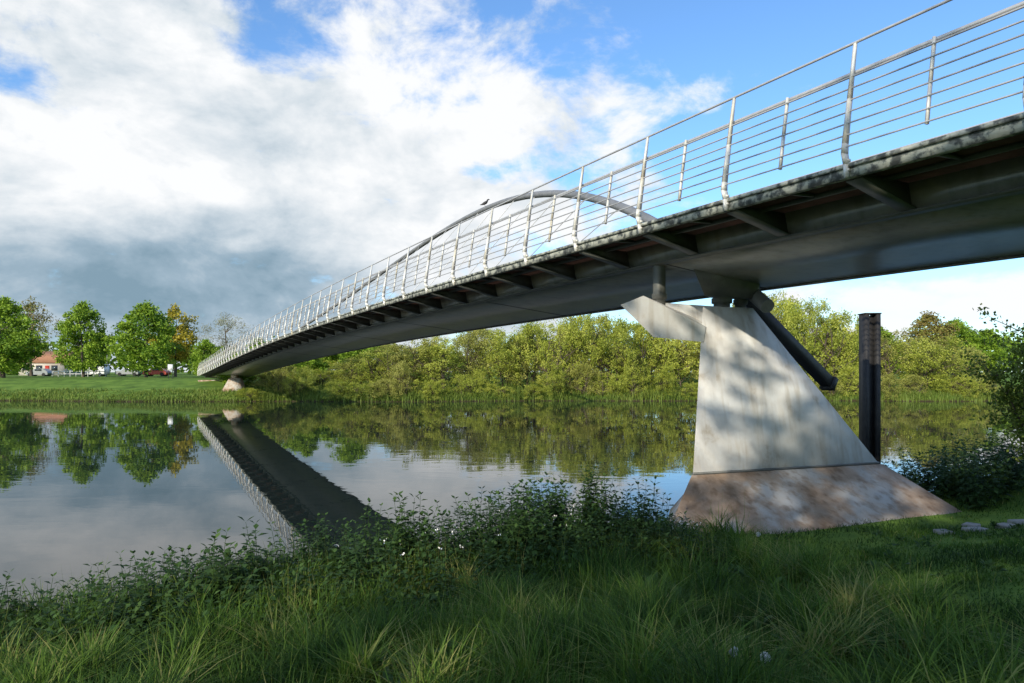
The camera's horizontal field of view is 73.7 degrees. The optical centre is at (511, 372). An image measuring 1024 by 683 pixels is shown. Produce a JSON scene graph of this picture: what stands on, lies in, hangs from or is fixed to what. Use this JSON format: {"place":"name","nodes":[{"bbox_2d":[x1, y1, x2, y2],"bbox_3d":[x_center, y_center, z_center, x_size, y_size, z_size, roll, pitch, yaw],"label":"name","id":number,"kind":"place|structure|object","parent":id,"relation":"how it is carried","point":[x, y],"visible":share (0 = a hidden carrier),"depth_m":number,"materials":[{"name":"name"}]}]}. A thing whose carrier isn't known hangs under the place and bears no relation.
{"place":"outdoors","nodes":[
{"label":"outdoors","id":0,"kind":"place"},
{"bbox_2d":[19,363,81,375],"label":"walls","id":1,"kind":"structure","parent":0,"point":[61,368],"depth_m":142.50,"materials":[{"name":"white paint"}]},
{"bbox_2d":[23,365,57,370],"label":"windows","id":2,"kind":"structure","parent":1,"relation":"attached to","point":[54,367],"depth_m":142.46,"materials":[{"name":"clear glass"}]},
{"bbox_2d":[23,351,78,362],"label":"roof","id":3,"kind":"structure","parent":1,"relation":"on","point":[47,358],"depth_m":143.51,"materials":[{"name":"orange tile"}]},
{"bbox_2d":[0,401,1023,615],"bbox_3d":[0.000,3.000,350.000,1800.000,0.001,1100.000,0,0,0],"label":"river water","id":4,"kind":"structure","parent":0,"point":[82,483],"depth_m":22.68,"materials":[{"name":"black liquid"}]},
{"bbox_2d":[858,313,881,463],"bbox_3d":[8.960,1.088,17.100,0.400,5.124,0.380,0,0,0],"label":"mooring pile","id":5,"kind":"object","parent":4,"relation":"in","point":[870,382],"visible":0.73,"depth_m":17.01,"materials":[{"name":"metal"}]},
{"bbox_2d":[0,372,1023,682],"bbox_3d":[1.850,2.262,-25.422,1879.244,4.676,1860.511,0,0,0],"label":"ground","id":6,"kind":"structure","parent":0,"point":[130,382],"depth_m":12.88,"materials":[{"name":"green plant"}]},
{"bbox_2d":[0,315,34,376],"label":"maple tree","id":7,"kind":"object","parent":6,"relation":"on","point":[24,365],"visible":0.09,"depth_m":112.64,"materials":[{"name":"green plant"}]},
{"bbox_2d":[0,295,49,377],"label":"maple tree","id":8,"kind":"object","parent":6,"relation":"on","point":[12,349],"visible":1,"depth_m":99.98,"materials":[{"name":"green plant"}]},
{"bbox_2d":[25,369,51,375],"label":"parked car","id":9,"kind":"object","parent":6,"relation":"on","point":[44,372],"visible":0.72,"depth_m":129.15,"materials":[{"name":"grey paint"}]},
{"bbox_2d":[14,295,64,375],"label":"old tree","id":10,"kind":"object","parent":6,"relation":"on","point":[33,307],"visible":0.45,"depth_m":124.93,"materials":[{"name":"brown plant"}]},
{"bbox_2d":[52,370,105,376],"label":"white fence","id":11,"kind":"object","parent":6,"relation":"on","point":[64,371],"visible":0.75,"depth_m":103.97,"materials":[{"name":"paint"}]},
{"bbox_2d":[50,300,116,376],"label":"maple tree","id":12,"kind":"object","parent":6,"relation":"on","point":[72,331],"visible":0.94,"depth_m":99.00,"materials":[{"name":"green plant"}]},
{"bbox_2d":[80,364,109,375],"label":"parked van","id":13,"kind":"object","parent":6,"relation":"on","point":[107,369],"visible":0.62,"depth_m":121.15,"materials":[{"name":"white paint"}]},
{"bbox_2d":[115,368,141,375],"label":"parked car","id":14,"kind":"object","parent":6,"relation":"on","point":[122,373],"visible":0.74,"depth_m":123.15,"materials":[{"name":"grey paint"}]},
{"bbox_2d":[100,300,184,376],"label":"maple tree","id":15,"kind":"object","parent":6,"relation":"on","point":[160,326],"visible":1,"depth_m":98.58,"materials":[{"name":"green plant"}]},
{"bbox_2d":[142,368,170,375],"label":"parked car","id":16,"kind":"object","parent":6,"relation":"on","point":[158,372],"visible":0.62,"depth_m":121.15,"materials":[{"name":"red paint"}]},
{"bbox_2d":[168,364,172,378],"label":"notice board","id":17,"kind":"object","parent":6,"relation":"on","point":[170,366],"visible":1,"depth_m":92.89,"materials":[{"name":"metal"}]},
{"bbox_2d":[146,303,200,376],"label":"yellow tree","id":18,"kind":"object","parent":6,"relation":"on","point":[184,332],"visible":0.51,"depth_m":115.64,"materials":[{"name":"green plant"}]},
{"bbox_2d":[189,338,225,377],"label":"maple tree","id":19,"kind":"object","parent":6,"relation":"on","point":[206,346],"visible":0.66,"depth_m":96.54,"materials":[{"name":"green plant"}]},
{"bbox_2d":[195,312,259,356],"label":"bare tree","id":20,"kind":"object","parent":6,"relation":"on","point":[224,326],"visible":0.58,"depth_m":129.33,"materials":[{"name":"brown plant"}]},
{"bbox_2d":[216,353,257,385],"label":"round bush","id":21,"kind":"object","parent":6,"relation":"on","point":[246,382],"visible":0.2,"depth_m":76.59,"materials":[{"name":"green plant"}]},
{"bbox_2d":[235,388,262,400],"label":"waterside bush","id":22,"kind":"object","parent":6,"relation":"on","point":[253,391],"visible":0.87,"depth_m":70.45,"materials":[{"name":"green plant"}]},
{"bbox_2d":[242,338,263,352],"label":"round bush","id":23,"kind":"object","parent":6,"relation":"on","point":[254,342],"visible":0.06,"depth_m":109.58,"materials":[{"name":"green plant"}]},
{"bbox_2d":[248,371,289,386],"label":"willow tree","id":24,"kind":"object","parent":6,"relation":"on","point":[258,383],"visible":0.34,"depth_m":75.57,"materials":[{"name":"green plant"}]},
{"bbox_2d":[257,366,293,381],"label":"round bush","id":25,"kind":"object","parent":6,"relation":"on","point":[273,375],"visible":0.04,"depth_m":78.07,"materials":[{"name":"green plant"}]},
{"bbox_2d":[263,365,298,396],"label":"waterside bush","id":26,"kind":"object","parent":6,"relation":"on","point":[280,374],"visible":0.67,"depth_m":71.30,"materials":[{"name":"green plant"}]},
{"bbox_2d":[265,369,332,387],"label":"willow tree","id":27,"kind":"object","parent":6,"relation":"on","point":[319,370],"visible":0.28,"depth_m":75.78,"materials":[{"name":"green plant"}]},
{"bbox_2d":[280,366,319,398],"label":"waterside bush","id":28,"kind":"object","parent":6,"relation":"on","point":[299,377],"visible":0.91,"depth_m":71.11,"materials":[{"name":"green plant"}]},
{"bbox_2d":[290,359,329,380],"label":"round bush","id":29,"kind":"object","parent":6,"relation":"on","point":[316,364],"visible":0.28,"depth_m":79.02,"materials":[{"name":"green plant"}]},
{"bbox_2d":[294,369,347,387],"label":"willow tree","id":30,"kind":"object","parent":6,"relation":"on","point":[328,377],"visible":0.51,"depth_m":77.26,"materials":[{"name":"green plant"}]},
{"bbox_2d":[322,379,361,399],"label":"waterside bush","id":31,"kind":"object","parent":6,"relation":"on","point":[337,387],"visible":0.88,"depth_m":69.93,"materials":[{"name":"green plant"}]},
{"bbox_2d":[323,356,373,378],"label":"willow tree","id":32,"kind":"object","parent":6,"relation":"on","point":[333,365],"visible":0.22,"depth_m":88.89,"materials":[{"name":"green plant"}]},
{"bbox_2d":[318,347,380,377],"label":"willow tree","id":33,"kind":"object","parent":6,"relation":"on","point":[331,358],"visible":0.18,"depth_m":89.53,"materials":[{"name":"green plant"}]},
{"bbox_2d":[329,357,386,383],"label":"willow tree","id":34,"kind":"object","parent":6,"relation":"on","point":[348,365],"visible":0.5,"depth_m":78.19,"materials":[{"name":"green plant"}]},
{"bbox_2d":[341,382,379,397],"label":"waterside bush","id":35,"kind":"object","parent":6,"relation":"on","point":[368,388],"visible":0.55,"depth_m":70.34,"materials":[{"name":"green plant"}]},
{"bbox_2d":[343,348,398,384],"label":"willow tree","id":36,"kind":"object","parent":6,"relation":"on","point":[368,356],"visible":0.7,"depth_m":76.49,"materials":[{"name":"green plant"}]},
{"bbox_2d":[366,378,405,399],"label":"waterside bush","id":37,"kind":"object","parent":6,"relation":"on","point":[383,383],"visible":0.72,"depth_m":70.05,"materials":[{"name":"green plant"}]},
{"bbox_2d":[366,344,417,376],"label":"willow tree","id":38,"kind":"object","parent":6,"relation":"on","point":[381,350],"visible":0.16,"depth_m":89.63,"materials":[{"name":"green plant"}]},
{"bbox_2d":[389,360,412,398],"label":"waterside bush","id":39,"kind":"object","parent":6,"relation":"on","point":[400,374],"visible":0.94,"depth_m":70.34,"materials":[{"name":"green plant"}]},
{"bbox_2d":[378,342,427,382],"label":"willow tree","id":40,"kind":"object","parent":6,"relation":"on","point":[399,348],"visible":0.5,"depth_m":75.00,"materials":[{"name":"green plant"}]},
{"bbox_2d":[387,337,448,387],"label":"willow tree","id":41,"kind":"object","parent":6,"relation":"on","point":[426,344],"visible":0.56,"depth_m":74.84,"materials":[{"name":"green plant"}]},
{"bbox_2d":[399,337,462,388],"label":"willow tree","id":42,"kind":"object","parent":6,"relation":"on","point":[451,349],"visible":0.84,"depth_m":73.97,"materials":[{"name":"green plant"}]},
{"bbox_2d":[412,379,450,400],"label":"waterside bush","id":43,"kind":"object","parent":6,"relation":"on","point":[433,385],"visible":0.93,"depth_m":70.20,"materials":[{"name":"green plant"}]},
{"bbox_2d":[411,336,452,377],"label":"willow tree","id":44,"kind":"object","parent":6,"relation":"on","point":[439,347],"visible":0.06,"depth_m":87.58,"materials":[{"name":"green plant"}]},
{"bbox_2d":[448,367,495,395],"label":"waterside bush","id":45,"kind":"object","parent":6,"relation":"on","point":[467,381],"visible":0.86,"depth_m":72.14,"materials":[{"name":"green plant"}]},
{"bbox_2d":[449,329,501,372],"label":"willow tree","id":46,"kind":"object","parent":6,"relation":"on","point":[472,348],"visible":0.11,"depth_m":89.22,"materials":[{"name":"green plant"}]},
{"bbox_2d":[448,329,506,385],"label":"willow tree","id":47,"kind":"object","parent":6,"relation":"on","point":[468,343],"visible":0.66,"depth_m":76.56,"materials":[{"name":"green plant"}]},
{"bbox_2d":[482,383,516,399],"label":"waterside bush","id":48,"kind":"object","parent":6,"relation":"on","point":[502,389],"visible":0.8,"depth_m":71.89,"materials":[{"name":"green plant"}]},
{"bbox_2d":[470,327,530,387],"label":"willow tree","id":49,"kind":"object","parent":6,"relation":"on","point":[505,351],"visible":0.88,"depth_m":74.17,"materials":[{"name":"green plant"}]},
{"bbox_2d":[0,381,1022,401],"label":"bank reeds","id":50,"kind":"object","parent":6,"relation":"on","point":[906,396],"visible":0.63,"depth_m":71.40,"materials":[{"name":"green plant"}]},
{"bbox_2d":[0,428,1023,682],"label":"nettle bed","id":51,"kind":"object","parent":6,"relation":"on","point":[526,520],"visible":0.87,"depth_m":8.39,"materials":[{"name":"green plant"}]},
{"bbox_2d":[293,504,699,563],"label":"white deadnettle flowers","id":52,"kind":"object","parent":51,"relation":"on","point":[500,534],"visible":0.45,"depth_m":9.20,"materials":[{"name":"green plant"}]},
{"bbox_2d":[2,521,1023,682],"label":"dock weeds","id":53,"kind":"object","parent":6,"relation":"on","point":[928,543],"visible":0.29,"depth_m":5.93,"materials":[{"name":"green plant"}]},
{"bbox_2d":[6,327,1023,374],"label":"distant woodland","id":54,"kind":"object","parent":6,"relation":"on","point":[108,357],"visible":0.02,"depth_m":174.56,"materials":[{"name":"green plant"}]},
{"bbox_2d":[481,326,553,378],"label":"willow tree","id":55,"kind":"object","parent":6,"relation":"on","point":[542,333],"visible":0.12,"depth_m":86.92,"materials":[{"name":"green plant"}]},
{"bbox_2d":[503,326,545,386],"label":"willow tree","id":56,"kind":"object","parent":6,"relation":"on","point":[527,372],"visible":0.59,"depth_m":76.55,"materials":[{"name":"green plant"}]},
{"bbox_2d":[521,380,553,399],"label":"waterside bush","id":57,"kind":"object","parent":6,"relation":"on","point":[533,387],"visible":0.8,"depth_m":71.93,"materials":[{"name":"green plant"}]},
{"bbox_2d":[511,319,588,387],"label":"willow tree","id":58,"kind":"object","parent":6,"relation":"on","point":[542,356],"visible":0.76,"depth_m":75.36,"materials":[{"name":"green plant"}]},
{"bbox_2d":[538,360,568,399],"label":"waterside bush","id":59,"kind":"object","parent":6,"relation":"on","point":[561,386],"visible":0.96,"depth_m":71.92,"materials":[{"name":"green plant"}]},
{"bbox_2d":[531,317,582,375],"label":"willow tree","id":60,"kind":"object","parent":6,"relation":"on","point":[552,328],"visible":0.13,"depth_m":87.41,"materials":[{"name":"green plant"}]},
{"bbox_2d":[554,315,608,387],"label":"willow tree","id":61,"kind":"object","parent":6,"relation":"on","point":[579,349],"visible":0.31,"depth_m":77.18,"materials":[{"name":"green plant"}]},
{"bbox_2d":[565,363,601,394],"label":"waterside bush","id":62,"kind":"object","parent":6,"relation":"on","point":[585,376],"visible":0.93,"depth_m":73.11,"materials":[{"name":"green plant"}]},
{"bbox_2d":[565,313,630,386],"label":"willow tree","id":63,"kind":"object","parent":6,"relation":"on","point":[588,325],"visible":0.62,"depth_m":75.15,"materials":[{"name":"green plant"}]},
{"bbox_2d":[578,313,622,378],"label":"willow tree","id":64,"kind":"object","parent":6,"relation":"on","point":[602,323],"visible":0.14,"depth_m":85.87,"materials":[{"name":"green plant"}]},
{"bbox_2d":[582,372,632,396],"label":"waterside bush","id":65,"kind":"object","parent":6,"relation":"on","point":[613,387],"visible":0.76,"depth_m":72.71,"materials":[{"name":"green plant"}]},
{"bbox_2d":[197,0,1023,533],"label":"footbridge","id":66,"kind":"object","parent":6,"relation":"on","point":[779,444],"visible":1,"depth_m":12.43,"materials":[{"name":"grey paint"}]},
{"bbox_2d":[595,315,652,387],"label":"willow tree","id":67,"kind":"object","parent":6,"relation":"on","point":[627,353],"visible":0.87,"depth_m":74.05,"materials":[{"name":"green plant"}]},
{"bbox_2d":[608,321,652,375],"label":"willow tree","id":68,"kind":"object","parent":6,"relation":"on","point":[637,326],"visible":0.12,"depth_m":89.51,"materials":[{"name":"green plant"}]},
{"bbox_2d":[620,361,651,396],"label":"waterside bush","id":69,"kind":"object","parent":6,"relation":"on","point":[631,378],"visible":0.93,"depth_m":72.05,"materials":[{"name":"green plant"}]},
{"bbox_2d":[620,321,681,385],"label":"willow tree","id":70,"kind":"object","parent":6,"relation":"on","point":[657,344],"visible":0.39,"depth_m":77.33,"materials":[{"name":"green plant"}]},
{"bbox_2d":[643,363,679,398],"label":"waterside bush","id":71,"kind":"object","parent":6,"relation":"on","point":[664,373],"visible":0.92,"depth_m":72.31,"materials":[{"name":"green plant"}]},
{"bbox_2d":[644,337,692,375],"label":"willow tree","id":72,"kind":"object","parent":6,"relation":"on","point":[671,350],"visible":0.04,"depth_m":88.98,"materials":[{"name":"green plant"}]},
{"bbox_2d":[643,337,700,386],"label":"willow tree","id":73,"kind":"object","parent":6,"relation":"on","point":[681,364],"visible":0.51,"depth_m":77.71,"materials":[{"name":"green plant"}]},
{"bbox_2d":[673,382,697,398],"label":"waterside bush","id":74,"kind":"object","parent":6,"relation":"on","point":[690,388],"visible":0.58,"depth_m":71.47,"materials":[{"name":"green plant"}]},
{"bbox_2d":[675,340,700,382],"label":"willow tree","id":75,"kind":"object","parent":6,"relation":"on","point":[692,375],"visible":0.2,"depth_m":78.41,"materials":[{"name":"green plant"}]},
{"bbox_2d":[760,652,770,661],"bbox_3d":[1.595,1.899,4.300,0.073,0.276,0.067,0,0,0],"label":"dandelion clock","id":76,"kind":"object","parent":6,"relation":"on","point":[766,655],"visible":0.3,"depth_m":4.29,"materials":[{"name":"white plant"}]},
{"bbox_2d":[763,292,801,338],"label":"willow tree","id":77,"kind":"object","parent":6,"relation":"on","point":[776,296],"visible":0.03,"depth_m":85.83,"materials":[{"name":"green plant"}]},
{"bbox_2d":[766,288,808,374],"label":"willow tree","id":78,"kind":"object","parent":6,"relation":"on","point":[788,303],"visible":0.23,"depth_m":77.77,"materials":[{"name":"green plant"}]},
{"bbox_2d":[782,295,830,372],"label":"willow tree","id":79,"kind":"object","parent":6,"relation":"on","point":[813,308],"visible":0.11,"depth_m":88.45,"materials":[{"name":"green plant"}]},
{"bbox_2d":[778,300,858,390],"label":"willow tree","id":80,"kind":"object","parent":6,"relation":"on","point":[810,339],"visible":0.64,"depth_m":74.02,"materials":[{"name":"green plant"}]},
{"bbox_2d":[801,300,858,386],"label":"willow tree","id":81,"kind":"object","parent":6,"relation":"on","point":[820,320],"visible":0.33,"depth_m":75.36,"materials":[{"name":"green plant"}]},
{"bbox_2d":[816,375,848,397],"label":"waterside bush","id":82,"kind":"object","parent":6,"relation":"on","point":[840,389],"visible":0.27,"depth_m":72.03,"materials":[{"name":"green plant"}]},
{"bbox_2d":[825,362,858,396],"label":"waterside bush","id":83,"kind":"object","parent":6,"relation":"on","point":[854,383],"visible":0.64,"depth_m":72.55,"materials":[{"name":"green plant"}]},
{"bbox_2d":[826,323,858,371],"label":"willow tree","id":84,"kind":"object","parent":6,"relation":"on","point":[850,338],"visible":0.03,"depth_m":87.44,"materials":[{"name":"green plant"}]},
{"bbox_2d":[825,326,900,384],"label":"willow tree","id":85,"kind":"object","parent":6,"relation":"on","point":[855,349],"visible":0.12,"depth_m":78.41,"materials":[{"name":"green plant"}]},
{"bbox_2d":[854,326,908,371],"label":"round tree","id":86,"kind":"object","parent":6,"relation":"on","point":[889,339],"visible":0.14,"depth_m":110.28,"materials":[{"name":"green plant"}]},
{"bbox_2d":[854,328,916,380],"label":"willow tree","id":87,"kind":"object","parent":6,"relation":"on","point":[886,355],"visible":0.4,"depth_m":77.92,"materials":[{"name":"green plant"}]},
{"bbox_2d":[881,372,900,400],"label":"waterside bush","id":88,"kind":"object","parent":6,"relation":"on","point":[889,379],"visible":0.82,"depth_m":71.27,"materials":[{"name":"green plant"}]},
{"bbox_2d":[896,374,931,395],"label":"waterside bush","id":89,"kind":"object","parent":6,"relation":"on","point":[910,385],"visible":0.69,"depth_m":71.84,"materials":[{"name":"green plant"}]},
{"bbox_2d":[893,310,959,372],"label":"rusty tree","id":90,"kind":"object","parent":6,"relation":"on","point":[939,328],"visible":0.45,"depth_m":106.73,"materials":[{"name":"green plant"}]},
{"bbox_2d":[891,336,969,387],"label":"willow tree","id":91,"kind":"object","parent":6,"relation":"on","point":[931,361],"visible":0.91,"depth_m":73.35,"materials":[{"name":"green plant"}]},
{"bbox_2d":[893,332,975,382],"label":"willow tree","id":92,"kind":"object","parent":6,"relation":"on","point":[919,341],"visible":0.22,"depth_m":79.60,"materials":[{"name":"green plant"}]},
{"bbox_2d":[933,529,954,534],"bbox_3d":[6.700,2.488,10.600,0.220,0.070,0.220,0,0,-6],"label":"stone slab","id":93,"kind":"object","parent":6,"relation":"on","point":[939,530],"depth_m":10.58,"materials":[{"name":"grey stone"}]},
{"bbox_2d":[928,371,980,398],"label":"waterside bush","id":94,"kind":"object","parent":6,"relation":"on","point":[953,385],"visible":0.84,"depth_m":71.70,"materials":[{"name":"green plant"}]},
{"bbox_2d":[919,345,990,384],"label":"willow tree","id":95,"kind":"object","parent":6,"relation":"on","point":[972,352],"visible":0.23,"depth_m":78.49,"materials":[{"name":"green plant"}]},
{"bbox_2d":[937,317,989,372],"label":"round tree","id":96,"kind":"object","parent":6,"relation":"on","point":[965,333],"visible":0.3,"depth_m":108.52,"materials":[{"name":"green plant"}]},
{"bbox_2d":[950,369,990,398],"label":"waterside bush","id":97,"kind":"object","parent":6,"relation":"on","point":[968,378],"visible":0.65,"depth_m":71.20,"materials":[{"name":"green plant"}]},
{"bbox_2d":[961,522,980,526],"bbox_3d":[7.700,2.577,11.450,0.280,0.070,0.220,0,0,-40],"label":"stone slab","id":98,"kind":"object","parent":6,"relation":"on","point":[969,524],"depth_m":11.40,"materials":[{"name":"grey stone"}]},
{"bbox_2d":[961,526,986,531],"bbox_3d":[7.300,2.487,10.750,0.340,0.070,0.220,0,0,-11],"label":"stone slab","id":99,"kind":"object","parent":6,"relation":"on","point":[974,527],"depth_m":10.72,"materials":[{"name":"grey stone"}]},
{"bbox_2d":[972,378,1000,398],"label":"waterside bush","id":100,"kind":"object","parent":6,"relation":"on","point":[984,386],"visible":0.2,"depth_m":72.75,"materials":[{"name":"green plant"}]},
{"bbox_2d":[953,303,1023,461],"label":"hawthorn sapling","id":101,"kind":"object","parent":6,"relation":"on","point":[997,377],"visible":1,"depth_m":13.04,"materials":[{"name":"green plant"}]},
{"bbox_2d":[970,328,1018,372],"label":"round tree","id":102,"kind":"object","parent":6,"relation":"on","point":[996,352],"visible":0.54,"depth_m":113.68,"materials":[{"name":"green plant"}]},
{"bbox_2d":[995,522,1015,528],"bbox_3d":[7.950,2.484,11.000,0.300,0.070,0.220,0,0,-29],"label":"stone slab","id":103,"kind":"object","parent":6,"relation":"on","point":[1002,525],"depth_m":10.95,"materials":[{"name":"grey stone"}]},
{"bbox_2d":[1007,519,1023,524],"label":"stone slab","id":104,"kind":"object","parent":6,"relation":"on","point":[1016,521],"depth_m":11.24,"materials":[{"name":"grey stone"}]},
{"bbox_2d":[0,0,1023,371],"label":"sky","id":105,"kind":"structure","parent":0,"point":[245,159],"materials":[{"name":"blue"}]}
]}

